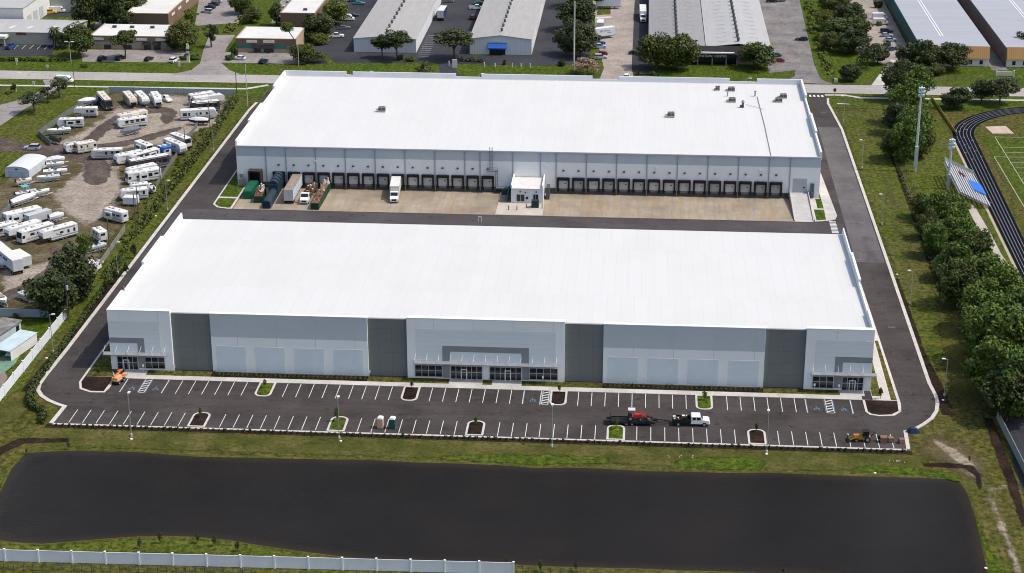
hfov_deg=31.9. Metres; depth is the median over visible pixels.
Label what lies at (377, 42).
tree
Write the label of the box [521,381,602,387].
planting bed
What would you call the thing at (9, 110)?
driveway
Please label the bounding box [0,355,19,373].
yard slab
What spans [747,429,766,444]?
traffic island
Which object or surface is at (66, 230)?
fifth wheel trailer
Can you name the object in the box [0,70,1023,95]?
road
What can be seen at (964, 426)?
ground
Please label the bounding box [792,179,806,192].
door
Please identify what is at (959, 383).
grass
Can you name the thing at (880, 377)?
sidewalk
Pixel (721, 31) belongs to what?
twin warehouse
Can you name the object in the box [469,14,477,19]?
parked car
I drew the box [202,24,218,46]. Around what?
tree
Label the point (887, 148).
tree
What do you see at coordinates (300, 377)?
planting bed
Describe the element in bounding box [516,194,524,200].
window
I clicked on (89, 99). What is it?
boat
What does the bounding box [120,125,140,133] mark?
boat
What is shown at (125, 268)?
sapling
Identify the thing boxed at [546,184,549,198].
equipment cabinet
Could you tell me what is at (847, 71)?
tree
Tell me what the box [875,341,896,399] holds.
island bed
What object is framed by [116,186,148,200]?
travel trailer
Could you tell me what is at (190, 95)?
motorhome
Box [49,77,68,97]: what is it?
tree
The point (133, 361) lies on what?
window
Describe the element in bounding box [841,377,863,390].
window
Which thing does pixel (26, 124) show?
lawn
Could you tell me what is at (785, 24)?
parking lot
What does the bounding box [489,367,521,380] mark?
window
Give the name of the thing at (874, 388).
island bed
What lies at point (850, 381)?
door
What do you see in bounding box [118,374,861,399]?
sidewalk
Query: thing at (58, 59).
hedge
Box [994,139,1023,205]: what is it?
field marking
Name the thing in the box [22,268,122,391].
mulch bed
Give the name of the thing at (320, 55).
tree
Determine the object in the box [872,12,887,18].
box truck
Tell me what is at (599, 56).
parked car
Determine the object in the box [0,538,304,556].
lawn
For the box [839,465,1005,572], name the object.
lawn
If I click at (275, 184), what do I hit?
compactor trailer
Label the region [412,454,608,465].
lawn
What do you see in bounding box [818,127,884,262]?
service lane
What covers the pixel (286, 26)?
leaning tree
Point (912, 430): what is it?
tarpaulin
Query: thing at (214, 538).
sapling
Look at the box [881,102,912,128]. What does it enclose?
tree
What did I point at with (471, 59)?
hedge
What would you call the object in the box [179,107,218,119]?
travel trailer
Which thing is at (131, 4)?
tree
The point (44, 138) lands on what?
screen fence
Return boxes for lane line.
[956,108,1023,273]
[959,109,1023,266]
[963,110,1023,259]
[967,111,1023,252]
[970,112,1023,245]
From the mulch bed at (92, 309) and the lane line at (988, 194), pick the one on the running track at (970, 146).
the lane line at (988, 194)
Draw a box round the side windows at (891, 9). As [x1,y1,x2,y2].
[885,0,909,42]
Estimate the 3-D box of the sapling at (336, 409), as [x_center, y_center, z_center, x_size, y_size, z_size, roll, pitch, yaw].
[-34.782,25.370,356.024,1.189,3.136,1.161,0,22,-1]
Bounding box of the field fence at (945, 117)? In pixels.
[931,96,956,134]
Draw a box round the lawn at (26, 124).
[0,92,95,142]
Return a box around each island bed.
[81,376,111,390]
[86,343,113,376]
[190,413,207,425]
[215,198,235,207]
[220,172,243,196]
[257,383,273,394]
[329,417,345,429]
[403,387,418,399]
[467,421,482,433]
[551,391,564,403]
[609,426,622,438]
[697,396,710,407]
[749,430,764,442]
[814,209,825,219]
[815,194,822,207]
[865,400,898,414]
[870,363,879,395]
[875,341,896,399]
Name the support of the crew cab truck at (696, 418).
on the site asphalt
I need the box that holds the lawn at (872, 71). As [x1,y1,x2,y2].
[0,0,1023,110]
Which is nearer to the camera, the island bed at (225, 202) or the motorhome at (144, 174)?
the island bed at (225, 202)
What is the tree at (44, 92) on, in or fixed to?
on the lawn at (26, 124)
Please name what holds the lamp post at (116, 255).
on the mulch bed at (92, 309)
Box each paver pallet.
[879,435,887,442]
[887,436,893,442]
[898,437,904,443]
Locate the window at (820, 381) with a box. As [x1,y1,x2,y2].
[812,376,833,387]
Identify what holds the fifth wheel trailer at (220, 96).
on the yard ground at (156, 124)
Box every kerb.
[36,102,257,422]
[52,423,906,450]
[789,191,813,220]
[827,98,938,449]
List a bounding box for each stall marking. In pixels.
[14,35,893,447]
[120,379,853,413]
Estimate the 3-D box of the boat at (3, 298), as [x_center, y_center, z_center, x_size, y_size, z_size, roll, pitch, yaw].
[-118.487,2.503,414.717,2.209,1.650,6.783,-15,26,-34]
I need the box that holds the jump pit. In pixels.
[986,126,1013,133]
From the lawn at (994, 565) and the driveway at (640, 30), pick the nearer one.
the lawn at (994, 565)
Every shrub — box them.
[13,313,18,318]
[179,54,186,60]
[190,54,199,59]
[225,54,234,60]
[230,46,238,55]
[405,56,414,60]
[557,59,565,65]
[873,0,882,7]
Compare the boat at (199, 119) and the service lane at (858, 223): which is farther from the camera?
the boat at (199, 119)
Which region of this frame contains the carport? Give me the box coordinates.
[0,329,37,360]
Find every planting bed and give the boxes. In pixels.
[146,370,212,376]
[210,372,368,380]
[367,376,449,383]
[482,380,492,384]
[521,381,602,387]
[602,383,763,392]
[763,388,839,394]
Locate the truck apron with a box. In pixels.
[233,187,794,221]
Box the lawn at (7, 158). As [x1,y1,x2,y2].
[0,150,25,175]
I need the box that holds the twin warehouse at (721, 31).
[649,0,769,65]
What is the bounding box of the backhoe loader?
[846,429,879,442]
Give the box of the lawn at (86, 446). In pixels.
[0,445,258,488]
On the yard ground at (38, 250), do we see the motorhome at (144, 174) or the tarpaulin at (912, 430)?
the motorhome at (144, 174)
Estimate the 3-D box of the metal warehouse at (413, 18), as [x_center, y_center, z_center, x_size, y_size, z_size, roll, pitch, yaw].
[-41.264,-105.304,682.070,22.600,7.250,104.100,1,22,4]
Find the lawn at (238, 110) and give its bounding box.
[0,100,250,402]
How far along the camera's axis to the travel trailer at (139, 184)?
488.06 m
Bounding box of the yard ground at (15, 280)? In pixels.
[1,261,68,292]
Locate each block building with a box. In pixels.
[0,0,50,18]
[50,0,75,11]
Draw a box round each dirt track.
[0,137,69,154]
[3,247,59,301]
[49,153,85,162]
[82,107,176,140]
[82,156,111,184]
[97,127,181,147]
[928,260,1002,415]
[934,440,1020,572]
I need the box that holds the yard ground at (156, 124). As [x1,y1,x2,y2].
[56,95,224,147]
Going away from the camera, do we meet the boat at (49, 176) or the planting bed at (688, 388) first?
the planting bed at (688, 388)
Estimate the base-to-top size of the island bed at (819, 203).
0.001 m
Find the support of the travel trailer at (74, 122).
on the yard ground at (38, 250)
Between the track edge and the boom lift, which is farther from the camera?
the track edge
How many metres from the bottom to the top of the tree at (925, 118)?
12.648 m
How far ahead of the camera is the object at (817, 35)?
653.60 m
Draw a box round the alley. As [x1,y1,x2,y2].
[958,2,1006,69]
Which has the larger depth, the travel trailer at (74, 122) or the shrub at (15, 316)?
the travel trailer at (74, 122)
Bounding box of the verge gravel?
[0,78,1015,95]
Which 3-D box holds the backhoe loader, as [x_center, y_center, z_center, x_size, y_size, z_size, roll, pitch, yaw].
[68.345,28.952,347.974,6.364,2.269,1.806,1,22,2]
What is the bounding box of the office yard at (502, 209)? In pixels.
[495,202,543,214]
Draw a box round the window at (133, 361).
[117,356,138,369]
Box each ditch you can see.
[891,157,940,294]
[898,158,934,258]
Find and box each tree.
[10,83,15,91]
[17,91,44,112]
[22,267,79,316]
[38,86,56,101]
[47,26,59,46]
[47,241,97,297]
[48,34,56,45]
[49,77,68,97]
[54,32,67,47]
[60,21,95,56]
[70,0,104,28]
[74,234,94,256]
[94,0,126,24]
[108,5,133,23]
[108,29,136,58]
[124,0,147,10]
[164,19,199,50]
[165,40,180,49]
[183,9,198,19]
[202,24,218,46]
[227,0,251,13]
[243,6,263,22]
[268,2,281,24]
[280,22,299,63]
[286,43,316,62]
[301,12,336,37]
[310,32,330,44]
[311,51,325,59]
[322,0,349,23]
[370,34,389,57]
[380,29,412,59]
[414,61,433,72]
[433,27,474,58]
[551,28,572,54]
[554,0,597,24]
[560,19,601,56]
[566,0,603,2]
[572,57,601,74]
[634,31,676,68]
[656,32,702,70]
[736,41,776,68]
[813,9,833,30]
[818,0,851,11]
[818,31,839,49]
[822,16,859,37]
[832,2,866,18]
[834,29,873,53]
[838,64,861,80]
[846,14,873,34]
[855,39,881,66]
[866,43,889,63]
[880,57,920,90]
[880,132,897,157]
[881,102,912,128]
[885,78,932,112]
[889,114,927,161]
[895,41,916,62]
[896,104,935,130]
[900,63,936,93]
[905,39,945,66]
[906,192,927,217]
[914,128,936,157]
[914,205,938,233]
[918,189,951,219]
[920,221,954,256]
[926,62,945,75]
[932,240,972,271]
[935,258,980,307]
[937,193,970,220]
[940,41,972,69]
[940,87,973,108]
[940,215,980,246]
[956,276,1000,321]
[957,251,1008,285]
[958,228,994,256]
[959,302,1007,359]
[959,334,1021,388]
[969,79,993,101]
[976,262,1023,295]
[977,358,1023,420]
[979,284,1023,312]
[980,305,1023,350]
[985,76,1021,103]
[991,345,1023,417]
[1016,31,1023,39]
[1019,288,1023,306]
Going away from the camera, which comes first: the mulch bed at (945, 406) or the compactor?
the mulch bed at (945, 406)
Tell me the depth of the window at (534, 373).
373.55 m
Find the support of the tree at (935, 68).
on the lawn at (872, 71)
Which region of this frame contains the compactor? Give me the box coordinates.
[243,180,258,198]
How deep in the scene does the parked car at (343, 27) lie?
667.84 m
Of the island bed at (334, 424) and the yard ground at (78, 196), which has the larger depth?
the yard ground at (78, 196)
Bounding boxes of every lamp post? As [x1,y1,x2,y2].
[49,313,54,352]
[115,241,119,273]
[127,391,131,436]
[337,395,339,438]
[551,403,553,446]
[765,409,769,452]
[942,358,947,395]
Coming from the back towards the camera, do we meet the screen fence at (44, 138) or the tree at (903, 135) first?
the screen fence at (44, 138)
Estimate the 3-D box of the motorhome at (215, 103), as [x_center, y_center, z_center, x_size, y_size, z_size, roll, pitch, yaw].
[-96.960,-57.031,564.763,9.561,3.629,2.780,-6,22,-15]
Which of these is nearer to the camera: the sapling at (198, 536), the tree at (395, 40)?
the sapling at (198, 536)
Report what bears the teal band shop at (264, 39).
on the parking lot at (276, 58)
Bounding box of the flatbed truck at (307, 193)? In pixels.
[300,182,317,203]
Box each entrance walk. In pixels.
[123,369,148,374]
[449,379,482,384]
[492,380,521,385]
[839,390,864,395]
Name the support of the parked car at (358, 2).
on the parking lot at (345, 42)
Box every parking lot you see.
[0,45,56,55]
[44,12,76,16]
[81,50,186,61]
[93,21,101,28]
[195,0,242,25]
[221,52,305,63]
[271,0,287,22]
[306,0,377,63]
[324,0,591,65]
[531,0,591,65]
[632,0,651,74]
[759,0,813,72]
[849,0,906,63]
[1005,418,1023,494]
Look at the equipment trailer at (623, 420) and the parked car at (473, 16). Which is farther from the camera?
the parked car at (473, 16)
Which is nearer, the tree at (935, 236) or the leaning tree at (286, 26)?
the tree at (935, 236)
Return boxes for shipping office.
[511,174,544,202]
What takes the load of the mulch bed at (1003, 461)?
on the ground at (964, 426)
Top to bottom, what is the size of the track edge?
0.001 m
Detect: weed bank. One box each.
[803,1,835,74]
[894,158,939,290]
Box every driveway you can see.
[0,80,56,125]
[170,35,240,74]
[437,59,461,75]
[593,0,634,78]
[790,65,833,84]
[872,59,895,84]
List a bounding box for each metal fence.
[0,308,48,317]
[109,87,233,94]
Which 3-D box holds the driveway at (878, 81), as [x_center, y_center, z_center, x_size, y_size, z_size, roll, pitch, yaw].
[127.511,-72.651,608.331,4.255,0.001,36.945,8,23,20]
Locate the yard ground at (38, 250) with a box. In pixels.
[0,93,226,309]
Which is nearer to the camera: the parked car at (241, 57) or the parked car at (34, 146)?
the parked car at (34, 146)
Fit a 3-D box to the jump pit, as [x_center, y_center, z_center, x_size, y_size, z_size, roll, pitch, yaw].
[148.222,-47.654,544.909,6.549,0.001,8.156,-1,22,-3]
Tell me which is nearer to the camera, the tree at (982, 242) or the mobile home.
the mobile home
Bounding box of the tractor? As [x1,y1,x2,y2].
[628,408,649,420]
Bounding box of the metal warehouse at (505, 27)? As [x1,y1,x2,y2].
[470,0,545,54]
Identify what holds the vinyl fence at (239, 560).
on the ground at (964, 426)
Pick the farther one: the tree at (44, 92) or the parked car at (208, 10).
the parked car at (208, 10)
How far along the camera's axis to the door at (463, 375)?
374.83 m
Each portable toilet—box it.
[376,414,384,428]
[389,416,396,429]
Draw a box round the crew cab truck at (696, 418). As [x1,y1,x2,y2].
[672,412,709,426]
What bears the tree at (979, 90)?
on the lawn at (872, 71)
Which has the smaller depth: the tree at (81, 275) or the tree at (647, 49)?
the tree at (81, 275)
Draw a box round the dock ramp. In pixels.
[790,192,813,221]
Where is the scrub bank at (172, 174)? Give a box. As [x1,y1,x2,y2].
[120,127,205,241]
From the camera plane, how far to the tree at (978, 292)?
394.60 m
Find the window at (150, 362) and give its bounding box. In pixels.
[145,357,165,368]
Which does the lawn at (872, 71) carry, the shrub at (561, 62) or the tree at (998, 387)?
the shrub at (561, 62)
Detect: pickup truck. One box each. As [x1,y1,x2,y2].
[5,43,16,48]
[47,9,56,13]
[161,95,171,101]
[328,32,343,37]
[469,4,481,8]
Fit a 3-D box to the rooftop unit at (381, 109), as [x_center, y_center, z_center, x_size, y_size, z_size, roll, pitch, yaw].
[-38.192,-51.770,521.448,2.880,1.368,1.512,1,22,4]
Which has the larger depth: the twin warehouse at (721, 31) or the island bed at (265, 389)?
the twin warehouse at (721, 31)
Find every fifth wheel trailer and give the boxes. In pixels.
[0,220,17,236]
[4,219,41,239]
[38,221,77,242]
[73,106,97,117]
[122,91,136,106]
[134,90,149,105]
[192,93,224,101]
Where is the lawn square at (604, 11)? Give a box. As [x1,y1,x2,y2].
[597,7,610,14]
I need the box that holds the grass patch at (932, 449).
[919,435,981,478]
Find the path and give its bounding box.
[969,205,1009,268]
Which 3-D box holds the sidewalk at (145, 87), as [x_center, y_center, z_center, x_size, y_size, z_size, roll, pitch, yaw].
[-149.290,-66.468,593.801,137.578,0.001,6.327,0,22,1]
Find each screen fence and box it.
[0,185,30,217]
[38,110,68,132]
[38,131,50,145]
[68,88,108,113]
[94,225,125,273]
[155,121,198,186]
[996,412,1023,472]
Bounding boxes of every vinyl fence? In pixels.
[0,309,66,400]
[0,548,514,572]
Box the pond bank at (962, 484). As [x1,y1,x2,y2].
[0,449,988,572]
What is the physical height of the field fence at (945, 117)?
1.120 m
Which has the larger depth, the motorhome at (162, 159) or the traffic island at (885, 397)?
the motorhome at (162, 159)
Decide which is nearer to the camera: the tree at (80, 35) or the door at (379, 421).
the door at (379, 421)
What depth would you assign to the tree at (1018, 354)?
351.80 m
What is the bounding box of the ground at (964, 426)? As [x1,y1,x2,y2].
[0,96,1023,572]
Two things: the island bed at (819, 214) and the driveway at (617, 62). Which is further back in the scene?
the driveway at (617, 62)
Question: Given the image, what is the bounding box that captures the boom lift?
[111,369,127,384]
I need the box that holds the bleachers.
[943,157,990,207]
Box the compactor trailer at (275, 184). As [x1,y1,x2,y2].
[262,171,283,208]
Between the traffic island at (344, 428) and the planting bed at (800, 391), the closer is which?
the traffic island at (344, 428)
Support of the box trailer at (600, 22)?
on the driveway at (617, 62)
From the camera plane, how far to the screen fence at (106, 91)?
568.92 m
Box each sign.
[185,44,189,61]
[452,59,456,67]
[995,70,1014,76]
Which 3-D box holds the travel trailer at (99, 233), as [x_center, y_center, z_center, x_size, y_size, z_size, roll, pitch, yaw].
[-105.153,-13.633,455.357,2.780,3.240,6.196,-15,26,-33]
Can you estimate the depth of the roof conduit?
506.55 m
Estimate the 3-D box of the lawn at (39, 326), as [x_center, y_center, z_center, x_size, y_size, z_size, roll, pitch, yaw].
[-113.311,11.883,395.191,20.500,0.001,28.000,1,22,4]
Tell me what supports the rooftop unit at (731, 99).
on the dock warehouse at (578, 134)
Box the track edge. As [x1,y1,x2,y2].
[953,138,1020,276]
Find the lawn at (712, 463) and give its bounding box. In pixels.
[674,457,765,469]
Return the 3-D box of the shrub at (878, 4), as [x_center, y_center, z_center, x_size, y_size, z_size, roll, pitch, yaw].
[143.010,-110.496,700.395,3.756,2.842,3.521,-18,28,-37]
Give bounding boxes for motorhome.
[2,205,41,222]
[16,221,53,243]
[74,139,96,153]
[96,91,112,109]
[115,109,147,123]
[125,166,161,183]
[126,153,169,167]
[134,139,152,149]
[169,132,191,146]
[188,90,214,102]
[189,99,219,109]
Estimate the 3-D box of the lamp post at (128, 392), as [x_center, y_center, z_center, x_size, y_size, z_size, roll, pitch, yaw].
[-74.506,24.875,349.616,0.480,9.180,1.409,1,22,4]
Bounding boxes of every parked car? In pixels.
[23,143,40,149]
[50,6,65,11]
[55,74,73,82]
[89,261,101,269]
[97,55,106,60]
[115,54,123,60]
[143,56,153,60]
[169,57,178,62]
[201,8,213,13]
[204,4,215,8]
[208,1,219,5]
[234,55,245,59]
[258,58,268,63]
[337,25,349,28]
[341,14,354,20]
[353,1,364,4]
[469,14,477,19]
[593,43,606,48]
[594,53,607,58]
[595,50,607,54]
[775,57,784,61]
[795,36,807,40]
[880,28,892,32]
[880,32,892,36]
[884,37,896,41]
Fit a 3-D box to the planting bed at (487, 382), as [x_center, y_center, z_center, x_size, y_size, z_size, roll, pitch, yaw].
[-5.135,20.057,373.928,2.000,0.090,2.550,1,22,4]
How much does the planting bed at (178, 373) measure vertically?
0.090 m
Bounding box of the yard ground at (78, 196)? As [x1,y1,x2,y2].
[51,159,124,223]
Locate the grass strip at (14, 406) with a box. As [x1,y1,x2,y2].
[0,313,74,424]
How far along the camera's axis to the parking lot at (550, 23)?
668.88 m
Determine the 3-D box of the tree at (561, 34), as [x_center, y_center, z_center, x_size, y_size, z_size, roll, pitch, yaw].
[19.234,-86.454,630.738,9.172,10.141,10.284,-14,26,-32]
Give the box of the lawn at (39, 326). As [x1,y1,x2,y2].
[0,318,56,356]
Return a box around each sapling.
[103,279,108,289]
[112,269,117,279]
[123,263,128,274]
[131,243,136,257]
[137,538,141,547]
[157,532,162,542]
[195,532,200,540]
[211,535,216,545]
[234,540,239,551]
[334,407,339,420]
[538,560,542,571]
[878,387,883,398]
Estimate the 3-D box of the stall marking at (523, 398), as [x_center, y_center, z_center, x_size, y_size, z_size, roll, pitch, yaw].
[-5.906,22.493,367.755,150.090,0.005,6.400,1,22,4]
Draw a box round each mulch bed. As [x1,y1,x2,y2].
[0,438,68,454]
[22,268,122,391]
[45,424,911,453]
[896,278,954,414]
[923,463,981,487]
[984,417,1023,526]
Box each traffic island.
[79,341,114,392]
[187,412,210,426]
[213,170,246,208]
[255,382,276,396]
[326,416,347,431]
[401,386,420,400]
[465,420,484,435]
[549,390,567,404]
[606,425,624,439]
[695,395,712,409]
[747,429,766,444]
[810,172,836,221]
[861,285,900,415]
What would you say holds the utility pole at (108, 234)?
on the lawn at (238, 110)
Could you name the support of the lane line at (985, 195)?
on the running track at (970, 146)
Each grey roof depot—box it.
[885,0,989,65]
[958,0,1023,66]
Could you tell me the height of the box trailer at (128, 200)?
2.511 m
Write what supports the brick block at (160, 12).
on the lawn at (872, 71)
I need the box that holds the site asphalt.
[40,85,935,448]
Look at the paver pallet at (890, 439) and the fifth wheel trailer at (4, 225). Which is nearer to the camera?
the paver pallet at (890, 439)
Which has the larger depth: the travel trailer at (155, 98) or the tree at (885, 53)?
the tree at (885, 53)
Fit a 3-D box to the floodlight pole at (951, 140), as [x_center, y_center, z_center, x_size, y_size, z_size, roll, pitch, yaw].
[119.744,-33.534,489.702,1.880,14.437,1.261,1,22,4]
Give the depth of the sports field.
518.92 m
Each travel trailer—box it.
[54,117,83,127]
[61,141,75,153]
[87,147,122,159]
[91,226,107,240]
[102,206,128,222]
[112,149,140,163]
[115,115,147,127]
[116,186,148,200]
[123,162,157,180]
[127,147,159,158]
[129,181,149,192]
[149,91,161,108]
[157,144,171,154]
[163,137,186,154]
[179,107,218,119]
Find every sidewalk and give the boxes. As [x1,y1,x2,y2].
[0,85,268,88]
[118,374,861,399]
[825,94,1023,100]
[873,346,888,394]
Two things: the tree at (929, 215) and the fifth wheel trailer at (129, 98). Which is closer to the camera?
the tree at (929, 215)
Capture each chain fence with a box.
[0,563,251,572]
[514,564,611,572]
[905,161,917,192]
[936,77,1019,80]
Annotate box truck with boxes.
[390,176,400,201]
[639,4,646,21]
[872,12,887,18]
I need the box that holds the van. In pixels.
[872,18,888,24]
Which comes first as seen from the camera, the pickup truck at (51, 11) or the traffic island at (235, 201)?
the traffic island at (235, 201)
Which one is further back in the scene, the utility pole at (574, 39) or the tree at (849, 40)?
the tree at (849, 40)
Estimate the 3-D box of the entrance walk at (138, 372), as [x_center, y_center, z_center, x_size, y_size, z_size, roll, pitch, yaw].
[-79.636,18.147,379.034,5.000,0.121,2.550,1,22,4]
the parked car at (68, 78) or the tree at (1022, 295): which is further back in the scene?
the parked car at (68, 78)
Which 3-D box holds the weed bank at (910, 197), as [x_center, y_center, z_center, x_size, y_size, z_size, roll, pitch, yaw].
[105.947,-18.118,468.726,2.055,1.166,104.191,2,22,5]
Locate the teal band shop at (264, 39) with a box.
[235,26,305,52]
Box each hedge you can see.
[0,57,46,61]
[25,370,47,421]
[44,256,124,370]
[48,56,67,61]
[100,225,142,277]
[139,94,239,228]
[459,56,483,62]
[635,71,659,75]
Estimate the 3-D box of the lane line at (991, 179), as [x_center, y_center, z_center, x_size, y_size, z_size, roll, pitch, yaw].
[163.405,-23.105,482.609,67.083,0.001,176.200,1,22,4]
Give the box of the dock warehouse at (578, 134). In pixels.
[235,70,821,198]
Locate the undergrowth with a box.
[936,249,1003,414]
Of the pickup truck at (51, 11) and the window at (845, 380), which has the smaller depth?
the window at (845, 380)
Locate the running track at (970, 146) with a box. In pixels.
[952,107,1023,277]
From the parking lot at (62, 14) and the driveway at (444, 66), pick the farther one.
the parking lot at (62, 14)
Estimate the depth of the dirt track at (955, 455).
334.34 m
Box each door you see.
[8,171,24,177]
[33,9,37,18]
[39,5,43,18]
[123,359,129,369]
[153,45,160,49]
[264,49,273,52]
[377,420,381,427]
[390,420,393,428]
[461,369,466,378]
[489,49,504,54]
[505,370,510,380]
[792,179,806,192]
[849,380,855,390]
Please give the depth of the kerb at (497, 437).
349.78 m
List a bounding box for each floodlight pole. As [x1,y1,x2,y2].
[913,86,924,170]
[946,138,955,188]
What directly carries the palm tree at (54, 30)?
on the lawn at (872, 71)
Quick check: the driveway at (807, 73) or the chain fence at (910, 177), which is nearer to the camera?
the chain fence at (910, 177)
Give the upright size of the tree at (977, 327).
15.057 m
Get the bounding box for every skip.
[254,183,265,202]
[311,177,331,209]
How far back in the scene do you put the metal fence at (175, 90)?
584.47 m
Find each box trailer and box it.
[12,248,31,266]
[24,208,51,220]
[123,194,138,206]
[596,19,603,26]
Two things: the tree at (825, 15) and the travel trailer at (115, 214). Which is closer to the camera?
the travel trailer at (115, 214)
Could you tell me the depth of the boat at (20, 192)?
485.09 m
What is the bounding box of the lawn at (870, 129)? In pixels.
[838,110,1017,363]
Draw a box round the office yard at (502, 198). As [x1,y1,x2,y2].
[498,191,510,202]
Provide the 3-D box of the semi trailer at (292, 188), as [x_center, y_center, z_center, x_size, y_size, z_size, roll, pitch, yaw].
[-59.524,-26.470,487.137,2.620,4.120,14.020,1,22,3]
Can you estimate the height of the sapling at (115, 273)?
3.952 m
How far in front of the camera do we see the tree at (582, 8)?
659.96 m
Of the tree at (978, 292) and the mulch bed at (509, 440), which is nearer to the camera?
the mulch bed at (509, 440)
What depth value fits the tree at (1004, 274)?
398.85 m
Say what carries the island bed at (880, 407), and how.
on the traffic island at (885, 397)
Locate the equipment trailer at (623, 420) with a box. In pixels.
[606,411,669,425]
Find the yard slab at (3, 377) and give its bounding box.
[0,372,7,388]
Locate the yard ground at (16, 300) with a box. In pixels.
[7,295,32,305]
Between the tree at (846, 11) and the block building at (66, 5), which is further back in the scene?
the block building at (66, 5)
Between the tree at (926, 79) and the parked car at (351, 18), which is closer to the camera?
the tree at (926, 79)
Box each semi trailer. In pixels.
[0,241,23,274]
[283,174,301,203]
[437,5,446,20]
[594,25,614,38]
[596,0,620,8]
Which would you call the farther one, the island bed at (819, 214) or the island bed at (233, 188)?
the island bed at (233, 188)
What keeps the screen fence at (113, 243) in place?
on the lawn at (238, 110)
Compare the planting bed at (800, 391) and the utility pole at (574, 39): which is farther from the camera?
the utility pole at (574, 39)
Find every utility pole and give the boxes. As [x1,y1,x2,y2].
[59,276,70,320]
[106,218,110,252]
[133,193,136,236]
[136,186,138,218]
[245,64,247,105]
[573,1,574,69]
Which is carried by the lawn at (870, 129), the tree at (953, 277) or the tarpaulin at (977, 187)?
the tree at (953, 277)
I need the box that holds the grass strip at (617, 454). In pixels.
[25,427,930,472]
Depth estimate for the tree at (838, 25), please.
645.48 m
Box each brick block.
[128,0,198,24]
[280,0,329,26]
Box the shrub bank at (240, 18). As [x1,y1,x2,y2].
[223,4,252,32]
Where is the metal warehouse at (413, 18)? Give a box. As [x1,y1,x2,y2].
[353,0,441,52]
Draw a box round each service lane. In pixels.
[139,208,850,259]
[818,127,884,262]
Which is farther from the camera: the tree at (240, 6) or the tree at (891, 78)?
the tree at (240, 6)
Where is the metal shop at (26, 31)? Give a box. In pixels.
[0,19,87,46]
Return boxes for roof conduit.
[757,96,770,153]
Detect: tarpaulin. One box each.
[158,144,171,152]
[906,427,919,433]
[968,179,985,194]
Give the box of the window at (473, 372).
[450,366,481,379]
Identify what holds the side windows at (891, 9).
in the grey roof depot at (937, 22)
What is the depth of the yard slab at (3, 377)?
376.25 m
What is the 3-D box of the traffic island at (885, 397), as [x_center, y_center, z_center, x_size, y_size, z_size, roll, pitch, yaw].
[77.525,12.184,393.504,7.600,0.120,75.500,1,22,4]
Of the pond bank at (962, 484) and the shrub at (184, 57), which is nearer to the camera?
the pond bank at (962, 484)
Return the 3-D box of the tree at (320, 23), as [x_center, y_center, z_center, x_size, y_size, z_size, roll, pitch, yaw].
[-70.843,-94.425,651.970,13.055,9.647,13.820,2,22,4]
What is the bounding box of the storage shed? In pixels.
[4,154,46,177]
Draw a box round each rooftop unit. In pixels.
[376,106,385,111]
[665,111,674,116]
[725,86,734,91]
[726,97,735,102]
[773,97,782,102]
[777,93,786,98]
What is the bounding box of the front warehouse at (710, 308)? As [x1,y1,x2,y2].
[102,213,876,390]
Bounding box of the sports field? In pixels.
[981,136,1023,208]
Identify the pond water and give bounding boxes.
[0,450,987,572]
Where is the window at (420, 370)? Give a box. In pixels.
[415,365,441,376]
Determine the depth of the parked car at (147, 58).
623.96 m
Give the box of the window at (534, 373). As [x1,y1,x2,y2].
[529,368,557,379]
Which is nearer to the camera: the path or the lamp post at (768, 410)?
the lamp post at (768, 410)
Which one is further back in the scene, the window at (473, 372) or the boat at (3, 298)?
the boat at (3, 298)
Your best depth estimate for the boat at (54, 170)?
503.14 m
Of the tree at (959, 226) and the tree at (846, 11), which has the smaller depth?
the tree at (959, 226)
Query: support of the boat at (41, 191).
on the boat trailer
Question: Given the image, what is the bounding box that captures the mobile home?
[0,317,21,342]
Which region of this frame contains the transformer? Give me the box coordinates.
[529,199,540,208]
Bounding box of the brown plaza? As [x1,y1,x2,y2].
[91,23,190,49]
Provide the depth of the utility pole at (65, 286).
402.55 m
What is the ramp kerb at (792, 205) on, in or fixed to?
on the dock ramp
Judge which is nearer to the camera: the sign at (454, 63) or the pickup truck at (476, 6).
the sign at (454, 63)
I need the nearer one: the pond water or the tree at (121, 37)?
the pond water
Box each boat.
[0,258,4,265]
[0,292,6,302]
[8,193,35,205]
[14,184,35,196]
[15,177,31,184]
[17,288,26,297]
[29,188,48,194]
[36,172,60,179]
[42,167,66,173]
[45,160,63,166]
[46,155,64,162]
[47,126,71,132]
[47,212,63,219]
[49,135,61,141]
[77,97,96,102]
[91,240,106,249]
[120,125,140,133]
[149,183,155,191]
[188,117,208,122]
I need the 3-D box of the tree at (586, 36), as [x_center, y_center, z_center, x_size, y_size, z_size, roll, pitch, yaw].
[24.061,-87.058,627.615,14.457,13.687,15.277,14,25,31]
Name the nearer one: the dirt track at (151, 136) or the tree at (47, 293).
the tree at (47, 293)

